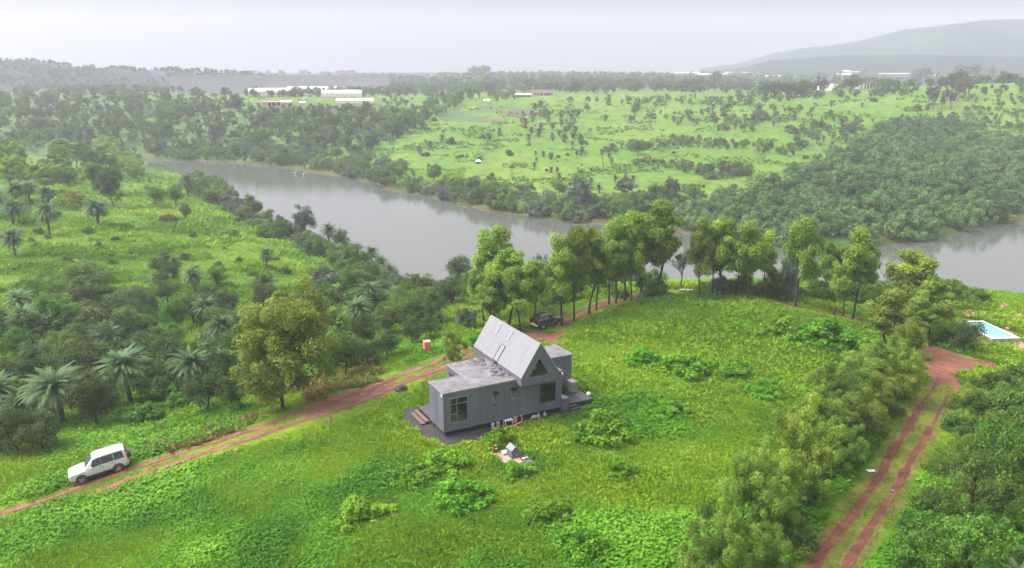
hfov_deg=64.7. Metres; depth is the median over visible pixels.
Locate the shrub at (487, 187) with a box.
[470,181,498,195]
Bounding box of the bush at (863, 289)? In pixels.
[847,281,885,302]
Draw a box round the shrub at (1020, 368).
[1004,360,1023,387]
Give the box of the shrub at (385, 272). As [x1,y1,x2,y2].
[382,270,399,278]
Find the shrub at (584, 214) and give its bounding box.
[573,208,592,221]
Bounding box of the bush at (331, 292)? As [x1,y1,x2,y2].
[317,279,358,305]
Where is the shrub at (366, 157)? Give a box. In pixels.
[359,151,371,164]
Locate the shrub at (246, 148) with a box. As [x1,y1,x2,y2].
[240,143,250,152]
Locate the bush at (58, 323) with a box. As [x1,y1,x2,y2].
[27,309,89,346]
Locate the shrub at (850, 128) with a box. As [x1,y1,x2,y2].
[838,123,856,132]
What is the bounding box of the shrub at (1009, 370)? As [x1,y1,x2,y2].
[993,364,1023,385]
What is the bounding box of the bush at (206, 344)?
[175,337,243,373]
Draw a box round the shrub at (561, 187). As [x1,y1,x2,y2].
[550,180,569,194]
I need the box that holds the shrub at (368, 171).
[360,167,380,178]
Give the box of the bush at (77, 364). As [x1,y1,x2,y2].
[55,358,106,376]
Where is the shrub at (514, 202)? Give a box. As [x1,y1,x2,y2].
[507,200,518,210]
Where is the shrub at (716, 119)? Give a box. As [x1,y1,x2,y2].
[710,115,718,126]
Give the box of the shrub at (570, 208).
[558,200,584,219]
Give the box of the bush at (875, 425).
[864,417,887,437]
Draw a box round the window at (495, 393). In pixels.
[493,390,498,401]
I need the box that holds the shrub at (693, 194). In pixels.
[683,185,707,199]
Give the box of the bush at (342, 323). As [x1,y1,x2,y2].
[323,305,350,334]
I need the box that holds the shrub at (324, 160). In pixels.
[319,157,336,169]
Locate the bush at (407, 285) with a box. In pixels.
[391,283,424,304]
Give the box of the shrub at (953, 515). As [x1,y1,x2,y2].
[942,514,1001,545]
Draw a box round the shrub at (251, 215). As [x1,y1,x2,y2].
[244,212,260,219]
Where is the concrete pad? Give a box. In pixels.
[493,449,531,463]
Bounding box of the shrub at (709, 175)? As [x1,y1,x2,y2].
[703,171,718,178]
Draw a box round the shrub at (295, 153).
[290,149,303,160]
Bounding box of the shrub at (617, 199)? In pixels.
[609,195,626,204]
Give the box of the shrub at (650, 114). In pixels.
[643,109,656,118]
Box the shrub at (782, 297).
[767,288,794,300]
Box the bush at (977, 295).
[959,286,995,304]
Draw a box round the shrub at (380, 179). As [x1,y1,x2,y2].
[371,168,397,185]
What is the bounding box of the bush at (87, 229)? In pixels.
[81,226,93,234]
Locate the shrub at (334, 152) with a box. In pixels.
[329,146,342,158]
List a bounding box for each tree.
[0,135,11,147]
[0,137,27,158]
[0,149,12,159]
[0,153,23,178]
[0,185,12,204]
[0,197,28,224]
[0,225,27,255]
[0,324,41,351]
[0,354,20,384]
[0,369,22,407]
[0,388,40,420]
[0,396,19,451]
[0,400,37,451]
[1,174,15,183]
[1,179,30,200]
[1,287,36,311]
[2,155,26,174]
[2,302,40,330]
[3,388,23,401]
[5,311,43,333]
[6,340,63,378]
[9,149,30,169]
[9,405,61,450]
[15,360,91,421]
[18,178,40,202]
[20,161,42,179]
[21,292,83,328]
[27,162,56,188]
[31,186,60,204]
[32,199,61,234]
[36,148,65,176]
[37,325,81,356]
[38,364,77,392]
[44,155,73,170]
[44,159,65,174]
[45,138,75,156]
[45,143,72,159]
[48,337,118,373]
[54,292,82,309]
[55,165,77,181]
[57,155,73,165]
[57,168,74,184]
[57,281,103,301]
[60,364,120,423]
[62,316,102,347]
[64,190,88,207]
[64,366,109,409]
[65,141,90,167]
[75,145,107,167]
[78,161,104,190]
[79,197,115,223]
[81,319,125,346]
[91,132,122,150]
[91,146,121,161]
[92,166,123,206]
[92,342,152,400]
[95,150,118,171]
[96,320,129,344]
[99,138,120,166]
[100,309,138,337]
[102,293,136,308]
[104,283,120,295]
[110,304,157,329]
[113,292,136,307]
[116,155,138,170]
[117,149,143,166]
[117,280,158,306]
[118,145,141,155]
[121,157,146,179]
[126,290,158,314]
[127,359,182,397]
[130,325,182,355]
[141,185,169,203]
[148,250,171,273]
[150,278,183,302]
[151,271,168,282]
[151,321,189,340]
[157,295,191,326]
[158,257,182,278]
[161,365,188,391]
[162,340,202,366]
[163,345,216,382]
[164,184,185,203]
[176,173,195,195]
[178,264,205,291]
[178,366,224,409]
[179,202,192,217]
[180,293,210,322]
[191,295,223,321]
[195,297,226,321]
[201,264,229,285]
[201,303,237,319]
[201,346,239,380]
[203,312,236,343]
[204,292,216,300]
[211,285,240,312]
[211,331,244,353]
[213,375,246,412]
[226,309,247,325]
[227,272,341,408]
[243,199,261,212]
[247,277,280,309]
[253,272,275,287]
[253,345,275,374]
[255,246,274,266]
[291,204,316,232]
[292,280,327,297]
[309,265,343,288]
[310,296,337,309]
[319,222,337,240]
[319,312,336,331]
[327,329,361,373]
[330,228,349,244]
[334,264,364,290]
[338,242,364,259]
[339,313,381,343]
[341,295,375,322]
[353,279,384,301]
[356,337,388,362]
[360,129,372,141]
[362,119,371,128]
[363,245,379,260]
[367,136,378,148]
[371,304,406,332]
[372,122,391,139]
[374,255,389,266]
[377,329,403,355]
[380,263,399,274]
[383,133,394,141]
[385,284,398,300]
[387,122,404,138]
[388,286,426,310]
[391,111,405,120]
[397,115,412,131]
[399,108,413,116]
[399,272,436,289]
[400,298,436,324]
[400,316,426,342]
[401,106,414,114]
[409,112,419,126]
[410,103,417,112]
[413,290,449,313]
[415,144,423,153]
[415,313,442,336]
[416,114,425,129]
[417,104,428,113]
[421,110,431,120]
[423,95,438,108]
[428,99,439,110]
[429,92,443,101]
[430,104,441,115]
[433,272,462,303]
[438,134,445,142]
[439,104,447,111]
[440,90,449,103]
[441,328,467,362]
[444,253,472,276]
[446,96,454,108]
[447,94,460,106]
[452,93,462,102]
[455,278,479,304]
[455,307,476,326]
[466,88,475,99]
[466,253,491,320]
[468,65,490,74]
[473,225,513,316]
[475,86,484,94]
[475,269,508,315]
[480,247,541,324]
[485,131,493,140]
[491,89,503,98]
[498,264,539,331]
[500,90,508,99]
[507,89,515,96]
[524,133,531,141]
[526,126,534,135]
[526,259,547,313]
[529,253,549,267]
[534,127,541,137]
[542,230,579,325]
[543,266,567,292]
[558,117,564,126]
[558,225,589,320]
[561,133,568,142]
[565,121,572,129]
[565,175,593,203]
[571,81,581,92]
[571,117,577,125]
[574,226,614,313]
[578,146,585,154]
[583,237,612,310]
[588,82,600,93]
[595,183,602,192]
[599,148,604,167]
[602,220,629,303]
[603,86,608,93]
[609,223,639,302]
[611,173,618,181]
[611,210,645,300]
[613,175,639,195]
[620,224,645,300]
[630,138,647,154]
[633,208,660,292]
[644,198,686,284]
[662,175,681,200]
[667,246,688,286]
[675,197,712,228]
[675,496,766,567]
[685,216,723,296]
[699,199,725,215]
[703,225,725,292]
[705,215,740,294]
[707,163,714,171]
[707,214,726,225]
[710,71,722,87]
[710,184,747,211]
[712,210,736,219]
[716,441,790,535]
[718,195,749,216]
[721,183,754,205]
[722,203,753,221]
[726,233,759,294]
[729,82,741,89]
[729,203,773,231]
[732,219,767,298]
[741,113,748,121]
[741,520,793,567]
[743,433,809,507]
[744,181,768,200]
[751,87,760,95]
[752,173,776,192]
[755,171,788,193]
[756,188,790,214]
[756,228,778,292]
[757,475,806,528]
[758,80,781,97]
[759,190,791,208]
[759,212,790,234]
[760,95,769,102]
[761,205,778,216]
[764,270,787,298]
[769,392,843,490]
[770,90,778,99]
[770,222,793,246]
[773,259,800,297]
[775,82,797,96]
[776,94,782,101]
[780,194,826,216]
[781,160,812,178]
[781,178,806,191]
[781,216,833,306]
[785,208,809,222]
[786,93,793,100]
[787,189,815,205]
[787,378,855,440]
[788,161,813,176]
[791,110,798,117]
[791,173,809,182]
[793,89,801,96]
[794,79,817,95]
[796,201,841,221]
[798,183,824,196]
[800,207,839,229]
[802,210,846,236]
[803,175,829,189]
[805,87,812,96]
[805,172,828,184]
[805,359,866,412]
[807,160,835,175]
[809,153,833,162]
[811,89,819,98]
[813,186,828,194]
[813,194,847,207]
[815,415,870,472]
[816,75,829,91]
[816,241,839,286]
[817,156,844,171]
[820,174,860,197]
[820,184,848,198]
[822,151,836,159]
[823,144,852,158]
[824,162,863,180]
[827,166,861,186]
[827,214,853,236]
[827,387,891,436]
[828,225,883,319]
[828,243,852,296]
[829,193,852,206]
[829,205,862,223]
[830,199,862,215]
[830,252,860,316]
[831,151,857,162]
[834,87,844,95]
[836,90,844,97]
[836,161,864,166]
[836,350,891,390]
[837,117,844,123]
[841,132,850,141]
[841,180,866,194]
[842,221,880,242]
[843,74,866,88]
[843,149,882,167]
[844,141,860,150]
[844,176,881,196]
[848,210,874,226]
[849,195,869,207]
[849,362,907,406]
[851,132,877,146]
[852,89,860,96]
[852,152,886,170]
[854,211,880,223]
[855,173,876,185]
[855,335,912,377]
[856,166,878,183]
[861,189,904,208]
[861,191,899,212]
[862,143,875,151]
[863,141,892,158]
[863,286,915,343]
[864,150,889,164]
[864,248,941,319]
[866,121,893,134]
[867,90,874,96]
[868,162,884,170]
[872,87,881,95]
[872,131,890,147]
[872,169,902,184]
[873,218,911,238]
[874,211,918,231]
[876,177,894,189]
[876,306,931,369]
[877,88,887,96]
[877,342,926,399]
[878,78,900,85]
[878,117,899,130]
[881,142,901,153]
[882,144,914,160]
[882,159,900,169]
[883,84,891,91]
[883,179,920,196]
[884,209,942,241]
[885,129,907,140]
[885,133,914,147]
[885,166,900,171]
[885,170,905,181]
[886,151,908,166]
[888,524,963,567]
[890,140,907,146]
[890,147,916,162]
[891,85,899,93]
[892,156,914,171]
[893,114,917,126]
[893,124,913,135]
[895,189,918,204]
[896,203,913,217]
[897,88,905,95]
[898,127,917,138]
[898,163,921,180]
[900,116,916,129]
[900,162,920,171]
[900,294,949,331]
[901,187,937,205]
[903,142,921,152]
[904,87,912,94]
[905,117,928,129]
[906,136,925,141]
[906,169,929,185]
[906,199,926,215]
[907,275,957,334]
[908,135,938,151]
[909,153,926,162]
[911,148,928,158]
[911,172,949,190]
[912,69,923,78]
[912,113,931,117]
[912,200,948,221]
[913,85,918,91]
[914,103,922,114]
[914,161,935,169]
[914,188,952,208]
[917,117,938,127]
[918,211,944,232]
[919,167,957,187]
[920,67,934,81]
[921,122,941,131]
[922,140,946,154]
[922,151,947,161]
[922,163,942,179]
[925,85,933,104]
[926,125,948,135]
[927,153,966,172]
[927,420,1015,512]
[928,115,951,126]
[929,87,939,108]
[930,494,1020,567]
[931,114,959,126]
[932,175,970,194]
[934,143,950,153]
[934,188,943,197]
[936,126,960,135]
[938,77,945,93]
[938,162,964,176]
[940,72,949,78]
[940,94,948,108]
[940,208,977,228]
[942,87,948,101]
[943,173,985,192]
[943,191,971,208]
[943,206,969,217]
[944,74,954,87]
[944,135,968,147]
[945,199,970,211]
[946,111,968,123]
[946,278,969,302]
[947,90,956,108]
[947,152,964,159]
[947,152,981,171]
[949,81,955,89]
[949,198,998,223]
[949,319,987,351]
[950,145,962,153]
[952,64,970,71]
[952,132,977,144]
[953,128,983,141]
[955,81,966,101]
[956,69,964,79]
[956,117,983,130]
[957,142,970,151]
[957,190,1000,212]
[961,163,977,176]
[963,76,971,95]
[964,144,996,153]
[965,78,975,97]
[965,149,999,167]
[965,188,1008,210]
[966,63,984,81]
[970,175,996,187]
[971,162,1001,175]
[972,126,990,139]
[972,168,1000,185]
[973,130,996,143]
[974,186,989,194]
[979,146,1014,157]
[980,199,1016,221]
[983,154,1007,173]
[988,66,996,75]
[988,180,1023,194]
[989,130,1011,141]
[989,134,1001,145]
[990,141,1004,151]
[993,149,1015,155]
[997,135,1013,149]
[997,192,1023,213]
[998,139,1023,151]
[998,556,1023,567]
[999,167,1021,178]
[999,173,1023,185]
[1000,154,1022,167]
[1000,189,1023,201]
[1002,133,1023,147]
[1004,149,1023,161]
[1005,160,1019,170]
[1005,160,1023,183]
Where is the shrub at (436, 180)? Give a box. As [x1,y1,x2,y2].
[430,178,449,185]
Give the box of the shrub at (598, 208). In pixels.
[585,202,612,216]
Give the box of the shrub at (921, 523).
[896,518,952,558]
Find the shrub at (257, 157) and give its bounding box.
[252,150,269,160]
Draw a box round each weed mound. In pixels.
[332,492,398,533]
[385,462,433,492]
[423,447,476,480]
[433,474,496,516]
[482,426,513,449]
[503,458,536,482]
[521,498,573,531]
[550,524,615,564]
[571,408,633,447]
[601,456,644,478]
[622,345,664,367]
[654,353,716,381]
[656,399,694,420]
[710,356,759,382]
[740,377,784,399]
[754,315,817,340]
[785,315,867,350]
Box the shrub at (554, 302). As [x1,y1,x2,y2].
[539,294,568,306]
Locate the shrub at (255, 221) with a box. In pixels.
[242,218,265,229]
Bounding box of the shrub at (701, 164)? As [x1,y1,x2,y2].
[695,163,709,171]
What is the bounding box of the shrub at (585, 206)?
[580,203,588,211]
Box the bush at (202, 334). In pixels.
[192,313,241,349]
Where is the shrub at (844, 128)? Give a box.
[838,126,849,135]
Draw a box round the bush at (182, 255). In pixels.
[179,252,190,259]
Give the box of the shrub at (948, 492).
[938,487,958,499]
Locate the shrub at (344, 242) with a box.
[336,240,362,252]
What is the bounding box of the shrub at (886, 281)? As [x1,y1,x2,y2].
[870,279,890,293]
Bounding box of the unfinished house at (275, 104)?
[262,101,280,108]
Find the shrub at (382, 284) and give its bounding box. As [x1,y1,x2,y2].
[376,278,395,294]
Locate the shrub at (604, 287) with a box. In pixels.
[594,281,617,292]
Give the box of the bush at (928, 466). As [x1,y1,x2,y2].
[918,451,965,480]
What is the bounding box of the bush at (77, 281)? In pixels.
[65,272,109,301]
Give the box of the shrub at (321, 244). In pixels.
[311,235,328,255]
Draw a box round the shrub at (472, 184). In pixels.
[460,177,480,192]
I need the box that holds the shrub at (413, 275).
[403,273,430,281]
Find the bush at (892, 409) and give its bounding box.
[882,402,907,419]
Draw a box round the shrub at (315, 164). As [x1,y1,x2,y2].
[309,158,319,168]
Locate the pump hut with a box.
[506,442,519,458]
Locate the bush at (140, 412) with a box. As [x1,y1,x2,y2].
[121,401,165,426]
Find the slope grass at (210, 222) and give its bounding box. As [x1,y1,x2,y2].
[0,166,470,358]
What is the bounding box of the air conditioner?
[566,378,577,392]
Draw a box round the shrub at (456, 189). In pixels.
[448,184,463,196]
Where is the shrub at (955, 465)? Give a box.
[936,444,971,472]
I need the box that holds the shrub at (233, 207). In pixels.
[226,202,244,214]
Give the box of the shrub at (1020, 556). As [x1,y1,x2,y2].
[998,544,1023,567]
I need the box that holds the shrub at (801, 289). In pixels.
[791,286,804,295]
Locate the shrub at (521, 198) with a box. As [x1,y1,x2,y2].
[517,190,536,201]
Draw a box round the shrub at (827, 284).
[805,280,830,293]
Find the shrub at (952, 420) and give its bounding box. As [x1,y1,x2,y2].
[937,408,980,435]
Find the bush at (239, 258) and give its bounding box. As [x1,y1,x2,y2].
[234,256,242,262]
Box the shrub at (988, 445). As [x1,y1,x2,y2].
[962,405,1023,477]
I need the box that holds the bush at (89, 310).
[70,297,124,326]
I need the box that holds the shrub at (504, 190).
[497,187,510,193]
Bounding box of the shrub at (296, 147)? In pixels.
[287,145,301,150]
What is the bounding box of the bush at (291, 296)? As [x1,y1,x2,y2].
[281,294,301,300]
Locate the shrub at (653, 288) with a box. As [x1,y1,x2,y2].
[644,280,671,296]
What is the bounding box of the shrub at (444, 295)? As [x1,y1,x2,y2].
[438,287,455,301]
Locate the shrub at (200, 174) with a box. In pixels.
[190,169,205,177]
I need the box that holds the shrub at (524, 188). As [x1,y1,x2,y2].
[509,183,535,195]
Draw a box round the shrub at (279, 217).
[274,214,284,221]
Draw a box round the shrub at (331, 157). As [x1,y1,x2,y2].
[319,155,338,164]
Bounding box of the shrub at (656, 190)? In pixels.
[647,183,664,198]
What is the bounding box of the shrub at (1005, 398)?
[988,386,1021,405]
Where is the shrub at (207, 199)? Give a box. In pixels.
[203,190,221,202]
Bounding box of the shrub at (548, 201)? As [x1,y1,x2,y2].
[540,195,563,210]
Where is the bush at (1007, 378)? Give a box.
[985,372,1011,387]
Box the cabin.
[410,315,592,435]
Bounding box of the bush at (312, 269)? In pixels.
[306,266,316,275]
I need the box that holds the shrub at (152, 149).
[146,143,166,152]
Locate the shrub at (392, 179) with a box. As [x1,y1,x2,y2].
[385,175,396,182]
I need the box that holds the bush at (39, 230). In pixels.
[33,227,44,233]
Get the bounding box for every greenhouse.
[248,88,309,96]
[281,100,291,103]
[287,86,335,89]
[321,90,361,97]
[336,98,373,103]
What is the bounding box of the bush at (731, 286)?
[717,279,739,293]
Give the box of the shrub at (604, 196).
[597,193,616,205]
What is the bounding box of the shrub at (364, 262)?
[356,259,372,265]
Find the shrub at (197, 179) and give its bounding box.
[193,178,209,187]
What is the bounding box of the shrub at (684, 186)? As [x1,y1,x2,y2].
[680,183,688,192]
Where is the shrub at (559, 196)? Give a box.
[552,193,567,206]
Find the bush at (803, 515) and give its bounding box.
[780,496,808,529]
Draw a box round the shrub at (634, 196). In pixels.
[626,190,644,203]
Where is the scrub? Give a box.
[0,88,409,155]
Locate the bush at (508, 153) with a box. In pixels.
[506,150,513,155]
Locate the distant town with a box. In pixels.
[218,70,354,74]
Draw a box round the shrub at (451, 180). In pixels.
[443,176,458,187]
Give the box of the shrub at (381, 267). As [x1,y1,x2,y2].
[366,261,384,276]
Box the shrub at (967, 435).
[948,433,986,456]
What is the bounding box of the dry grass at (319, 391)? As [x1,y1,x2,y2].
[75,358,388,453]
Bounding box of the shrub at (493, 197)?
[483,190,505,208]
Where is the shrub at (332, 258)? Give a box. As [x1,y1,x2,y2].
[326,254,339,263]
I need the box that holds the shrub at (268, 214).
[262,210,273,217]
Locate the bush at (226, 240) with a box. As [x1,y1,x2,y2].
[221,239,232,244]
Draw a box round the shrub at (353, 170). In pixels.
[339,165,360,176]
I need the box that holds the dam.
[169,75,388,94]
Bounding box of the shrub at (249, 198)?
[240,193,261,205]
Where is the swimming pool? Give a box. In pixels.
[956,320,1023,348]
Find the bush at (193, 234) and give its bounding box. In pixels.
[188,231,198,236]
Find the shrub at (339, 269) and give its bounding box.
[336,267,348,285]
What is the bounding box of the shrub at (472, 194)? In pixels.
[461,187,485,203]
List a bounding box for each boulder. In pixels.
[395,384,406,391]
[637,292,648,297]
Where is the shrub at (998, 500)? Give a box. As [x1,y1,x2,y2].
[974,480,1023,521]
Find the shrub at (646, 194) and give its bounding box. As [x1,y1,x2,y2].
[639,191,651,205]
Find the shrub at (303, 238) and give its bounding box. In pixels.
[294,234,308,243]
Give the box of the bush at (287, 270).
[278,266,292,274]
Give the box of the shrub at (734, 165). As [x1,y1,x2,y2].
[729,162,738,172]
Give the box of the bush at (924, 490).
[911,486,953,511]
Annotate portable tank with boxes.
[423,340,430,349]
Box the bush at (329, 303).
[306,296,343,313]
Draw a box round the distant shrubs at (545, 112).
[153,91,1023,218]
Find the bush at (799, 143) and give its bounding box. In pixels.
[793,139,808,146]
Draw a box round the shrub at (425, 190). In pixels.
[420,185,431,194]
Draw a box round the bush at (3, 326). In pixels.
[0,303,44,338]
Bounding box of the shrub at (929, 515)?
[900,506,938,531]
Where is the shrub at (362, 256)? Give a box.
[350,250,371,263]
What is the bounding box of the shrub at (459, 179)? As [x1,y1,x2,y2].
[453,176,469,186]
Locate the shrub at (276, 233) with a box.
[268,228,285,237]
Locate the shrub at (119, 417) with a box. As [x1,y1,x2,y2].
[113,406,132,423]
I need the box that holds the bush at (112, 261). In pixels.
[105,257,118,264]
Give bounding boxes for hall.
[674,72,699,75]
[837,74,850,77]
[879,73,909,75]
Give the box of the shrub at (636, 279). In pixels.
[631,272,649,288]
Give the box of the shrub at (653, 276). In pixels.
[633,268,668,285]
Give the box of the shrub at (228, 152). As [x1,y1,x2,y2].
[225,147,241,155]
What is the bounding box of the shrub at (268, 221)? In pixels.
[259,219,272,228]
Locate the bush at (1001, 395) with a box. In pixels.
[983,381,1023,420]
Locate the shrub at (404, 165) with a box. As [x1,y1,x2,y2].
[389,158,409,173]
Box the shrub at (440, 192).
[435,185,455,199]
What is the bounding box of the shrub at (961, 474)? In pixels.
[949,472,980,496]
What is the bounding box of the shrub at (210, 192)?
[200,188,216,203]
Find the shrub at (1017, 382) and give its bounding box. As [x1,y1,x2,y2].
[1000,376,1023,401]
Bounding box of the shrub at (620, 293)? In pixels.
[610,289,629,298]
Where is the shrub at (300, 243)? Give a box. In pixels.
[298,239,305,251]
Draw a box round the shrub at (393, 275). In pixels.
[383,271,401,295]
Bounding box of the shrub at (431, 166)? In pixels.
[425,163,440,171]
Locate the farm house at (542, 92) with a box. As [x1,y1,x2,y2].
[530,90,553,95]
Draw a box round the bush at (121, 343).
[91,335,145,368]
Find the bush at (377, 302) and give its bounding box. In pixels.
[344,282,391,312]
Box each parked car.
[68,443,130,484]
[529,311,560,329]
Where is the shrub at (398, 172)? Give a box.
[393,169,405,177]
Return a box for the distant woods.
[0,57,1023,101]
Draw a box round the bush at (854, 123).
[848,121,859,128]
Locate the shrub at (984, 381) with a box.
[969,372,998,391]
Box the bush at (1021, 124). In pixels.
[1015,121,1023,127]
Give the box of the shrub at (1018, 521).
[996,504,1023,547]
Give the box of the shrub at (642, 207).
[628,196,649,211]
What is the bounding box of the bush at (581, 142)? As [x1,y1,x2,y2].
[578,140,588,144]
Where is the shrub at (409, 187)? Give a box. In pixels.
[404,182,421,191]
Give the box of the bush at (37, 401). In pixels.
[22,396,56,417]
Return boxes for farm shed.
[513,93,531,96]
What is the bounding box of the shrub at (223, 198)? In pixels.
[218,194,228,205]
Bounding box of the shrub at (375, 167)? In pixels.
[359,165,376,176]
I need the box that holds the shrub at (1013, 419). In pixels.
[1008,415,1023,447]
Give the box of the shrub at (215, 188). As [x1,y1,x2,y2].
[204,185,225,197]
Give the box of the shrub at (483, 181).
[461,176,485,186]
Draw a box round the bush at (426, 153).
[420,152,429,156]
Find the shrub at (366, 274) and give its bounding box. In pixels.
[356,268,377,287]
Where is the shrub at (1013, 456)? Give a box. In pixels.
[991,436,1023,523]
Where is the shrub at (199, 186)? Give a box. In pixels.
[185,181,204,194]
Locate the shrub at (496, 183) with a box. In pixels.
[487,176,512,188]
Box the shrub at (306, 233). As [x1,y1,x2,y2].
[293,230,320,241]
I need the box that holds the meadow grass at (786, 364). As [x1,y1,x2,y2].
[0,280,1023,567]
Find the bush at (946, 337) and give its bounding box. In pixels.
[938,328,962,347]
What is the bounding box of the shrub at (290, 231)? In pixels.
[282,224,298,236]
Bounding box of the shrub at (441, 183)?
[428,180,450,194]
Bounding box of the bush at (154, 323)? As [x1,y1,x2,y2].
[133,319,160,331]
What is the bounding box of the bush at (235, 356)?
[201,348,261,390]
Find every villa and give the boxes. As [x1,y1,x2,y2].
[817,83,839,91]
[855,82,877,88]
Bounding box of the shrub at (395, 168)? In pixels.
[389,166,406,174]
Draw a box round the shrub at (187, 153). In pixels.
[176,148,192,159]
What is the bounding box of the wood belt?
[389,72,753,91]
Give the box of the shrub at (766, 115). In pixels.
[756,109,772,119]
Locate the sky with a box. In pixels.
[0,0,1023,72]
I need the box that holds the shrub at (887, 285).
[878,282,906,299]
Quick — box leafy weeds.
[0,286,1023,567]
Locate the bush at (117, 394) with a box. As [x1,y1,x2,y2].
[84,370,125,398]
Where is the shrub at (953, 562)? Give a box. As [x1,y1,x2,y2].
[924,546,988,567]
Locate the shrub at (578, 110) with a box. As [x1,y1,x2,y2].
[574,108,583,116]
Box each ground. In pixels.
[0,19,1023,567]
[399,402,588,445]
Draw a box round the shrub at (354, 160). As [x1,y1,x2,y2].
[349,156,362,166]
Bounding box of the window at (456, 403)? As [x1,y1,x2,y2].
[449,395,467,423]
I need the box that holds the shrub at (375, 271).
[359,263,381,283]
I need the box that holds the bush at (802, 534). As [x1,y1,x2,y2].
[779,521,818,558]
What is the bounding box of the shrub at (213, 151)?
[207,147,221,158]
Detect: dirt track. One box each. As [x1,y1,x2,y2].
[0,333,528,514]
[101,352,474,490]
[559,295,654,325]
[563,293,666,319]
[779,301,862,319]
[805,404,923,567]
[842,426,932,567]
[922,383,937,402]
[932,389,950,423]
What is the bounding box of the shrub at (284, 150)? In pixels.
[275,147,289,155]
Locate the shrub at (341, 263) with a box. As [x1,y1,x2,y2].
[332,256,359,271]
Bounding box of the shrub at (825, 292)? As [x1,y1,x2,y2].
[819,287,832,298]
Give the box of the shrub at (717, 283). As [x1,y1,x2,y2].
[708,273,730,294]
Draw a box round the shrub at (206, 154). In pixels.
[200,147,210,158]
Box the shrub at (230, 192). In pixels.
[226,190,239,197]
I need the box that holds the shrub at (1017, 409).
[987,400,1022,417]
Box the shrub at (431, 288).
[415,286,445,301]
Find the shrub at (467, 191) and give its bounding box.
[462,188,483,200]
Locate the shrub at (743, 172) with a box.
[735,168,751,176]
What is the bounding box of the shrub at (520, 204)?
[515,201,528,212]
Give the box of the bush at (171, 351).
[147,339,181,361]
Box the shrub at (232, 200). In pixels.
[228,196,240,205]
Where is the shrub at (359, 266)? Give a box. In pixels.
[349,264,369,271]
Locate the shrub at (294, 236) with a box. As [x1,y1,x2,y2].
[288,232,305,242]
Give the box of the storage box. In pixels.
[558,395,567,410]
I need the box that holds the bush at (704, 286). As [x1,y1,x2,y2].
[693,280,714,290]
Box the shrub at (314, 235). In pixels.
[306,232,325,241]
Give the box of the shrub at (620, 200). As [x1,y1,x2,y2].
[610,197,636,212]
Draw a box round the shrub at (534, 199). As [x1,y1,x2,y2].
[528,196,539,203]
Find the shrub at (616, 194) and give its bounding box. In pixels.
[606,191,626,202]
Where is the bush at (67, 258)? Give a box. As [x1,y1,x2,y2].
[60,254,72,261]
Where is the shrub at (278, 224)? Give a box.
[272,219,290,237]
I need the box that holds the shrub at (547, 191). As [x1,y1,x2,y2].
[540,188,553,196]
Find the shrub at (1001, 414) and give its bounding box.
[961,410,1015,428]
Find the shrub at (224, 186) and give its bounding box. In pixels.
[218,183,234,190]
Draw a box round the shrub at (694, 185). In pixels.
[685,183,701,192]
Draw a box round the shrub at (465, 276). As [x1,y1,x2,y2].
[451,267,471,284]
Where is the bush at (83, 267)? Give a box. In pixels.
[59,259,111,284]
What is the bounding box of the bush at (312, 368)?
[304,325,364,376]
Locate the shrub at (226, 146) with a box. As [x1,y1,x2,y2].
[219,144,233,151]
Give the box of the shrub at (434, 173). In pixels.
[426,166,441,178]
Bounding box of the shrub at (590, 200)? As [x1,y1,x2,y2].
[578,195,597,206]
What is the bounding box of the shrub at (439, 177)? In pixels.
[427,176,444,185]
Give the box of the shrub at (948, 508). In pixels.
[908,486,983,528]
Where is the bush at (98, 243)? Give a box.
[93,241,101,246]
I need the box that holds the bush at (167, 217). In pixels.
[158,213,178,222]
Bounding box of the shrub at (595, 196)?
[591,193,601,203]
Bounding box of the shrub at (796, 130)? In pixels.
[790,126,802,135]
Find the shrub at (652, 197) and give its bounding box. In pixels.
[647,193,672,208]
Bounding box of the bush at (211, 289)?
[195,282,227,298]
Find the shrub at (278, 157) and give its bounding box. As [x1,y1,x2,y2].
[265,152,289,165]
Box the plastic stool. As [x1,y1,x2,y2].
[503,418,512,424]
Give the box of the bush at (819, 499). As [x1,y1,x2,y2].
[794,483,828,509]
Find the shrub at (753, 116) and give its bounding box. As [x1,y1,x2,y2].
[748,113,758,122]
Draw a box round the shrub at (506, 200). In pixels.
[490,193,515,209]
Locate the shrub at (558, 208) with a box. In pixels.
[551,194,582,214]
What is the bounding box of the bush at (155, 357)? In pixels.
[130,347,169,387]
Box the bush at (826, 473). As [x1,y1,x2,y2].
[807,459,844,478]
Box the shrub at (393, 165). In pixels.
[384,160,398,174]
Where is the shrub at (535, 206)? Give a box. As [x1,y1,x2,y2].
[522,199,547,217]
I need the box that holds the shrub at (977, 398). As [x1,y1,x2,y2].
[944,388,994,415]
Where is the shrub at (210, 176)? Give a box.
[202,174,217,181]
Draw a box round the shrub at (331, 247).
[323,241,345,253]
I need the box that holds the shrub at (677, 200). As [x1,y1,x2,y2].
[668,197,687,209]
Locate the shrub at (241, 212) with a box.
[231,206,264,221]
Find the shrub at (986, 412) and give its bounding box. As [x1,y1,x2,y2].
[979,408,1006,421]
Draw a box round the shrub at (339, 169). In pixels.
[336,164,353,174]
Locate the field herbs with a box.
[0,94,1023,222]
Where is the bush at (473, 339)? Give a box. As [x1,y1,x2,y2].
[463,335,478,347]
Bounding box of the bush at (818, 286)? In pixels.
[801,280,840,301]
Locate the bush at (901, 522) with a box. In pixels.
[895,512,916,530]
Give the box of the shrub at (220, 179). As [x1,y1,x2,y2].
[209,176,228,185]
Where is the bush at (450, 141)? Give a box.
[446,136,456,143]
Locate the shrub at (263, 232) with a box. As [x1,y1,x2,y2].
[254,221,281,237]
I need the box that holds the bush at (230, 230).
[219,224,240,236]
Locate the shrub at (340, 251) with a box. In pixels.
[324,248,354,263]
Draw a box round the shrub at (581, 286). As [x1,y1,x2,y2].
[570,278,587,298]

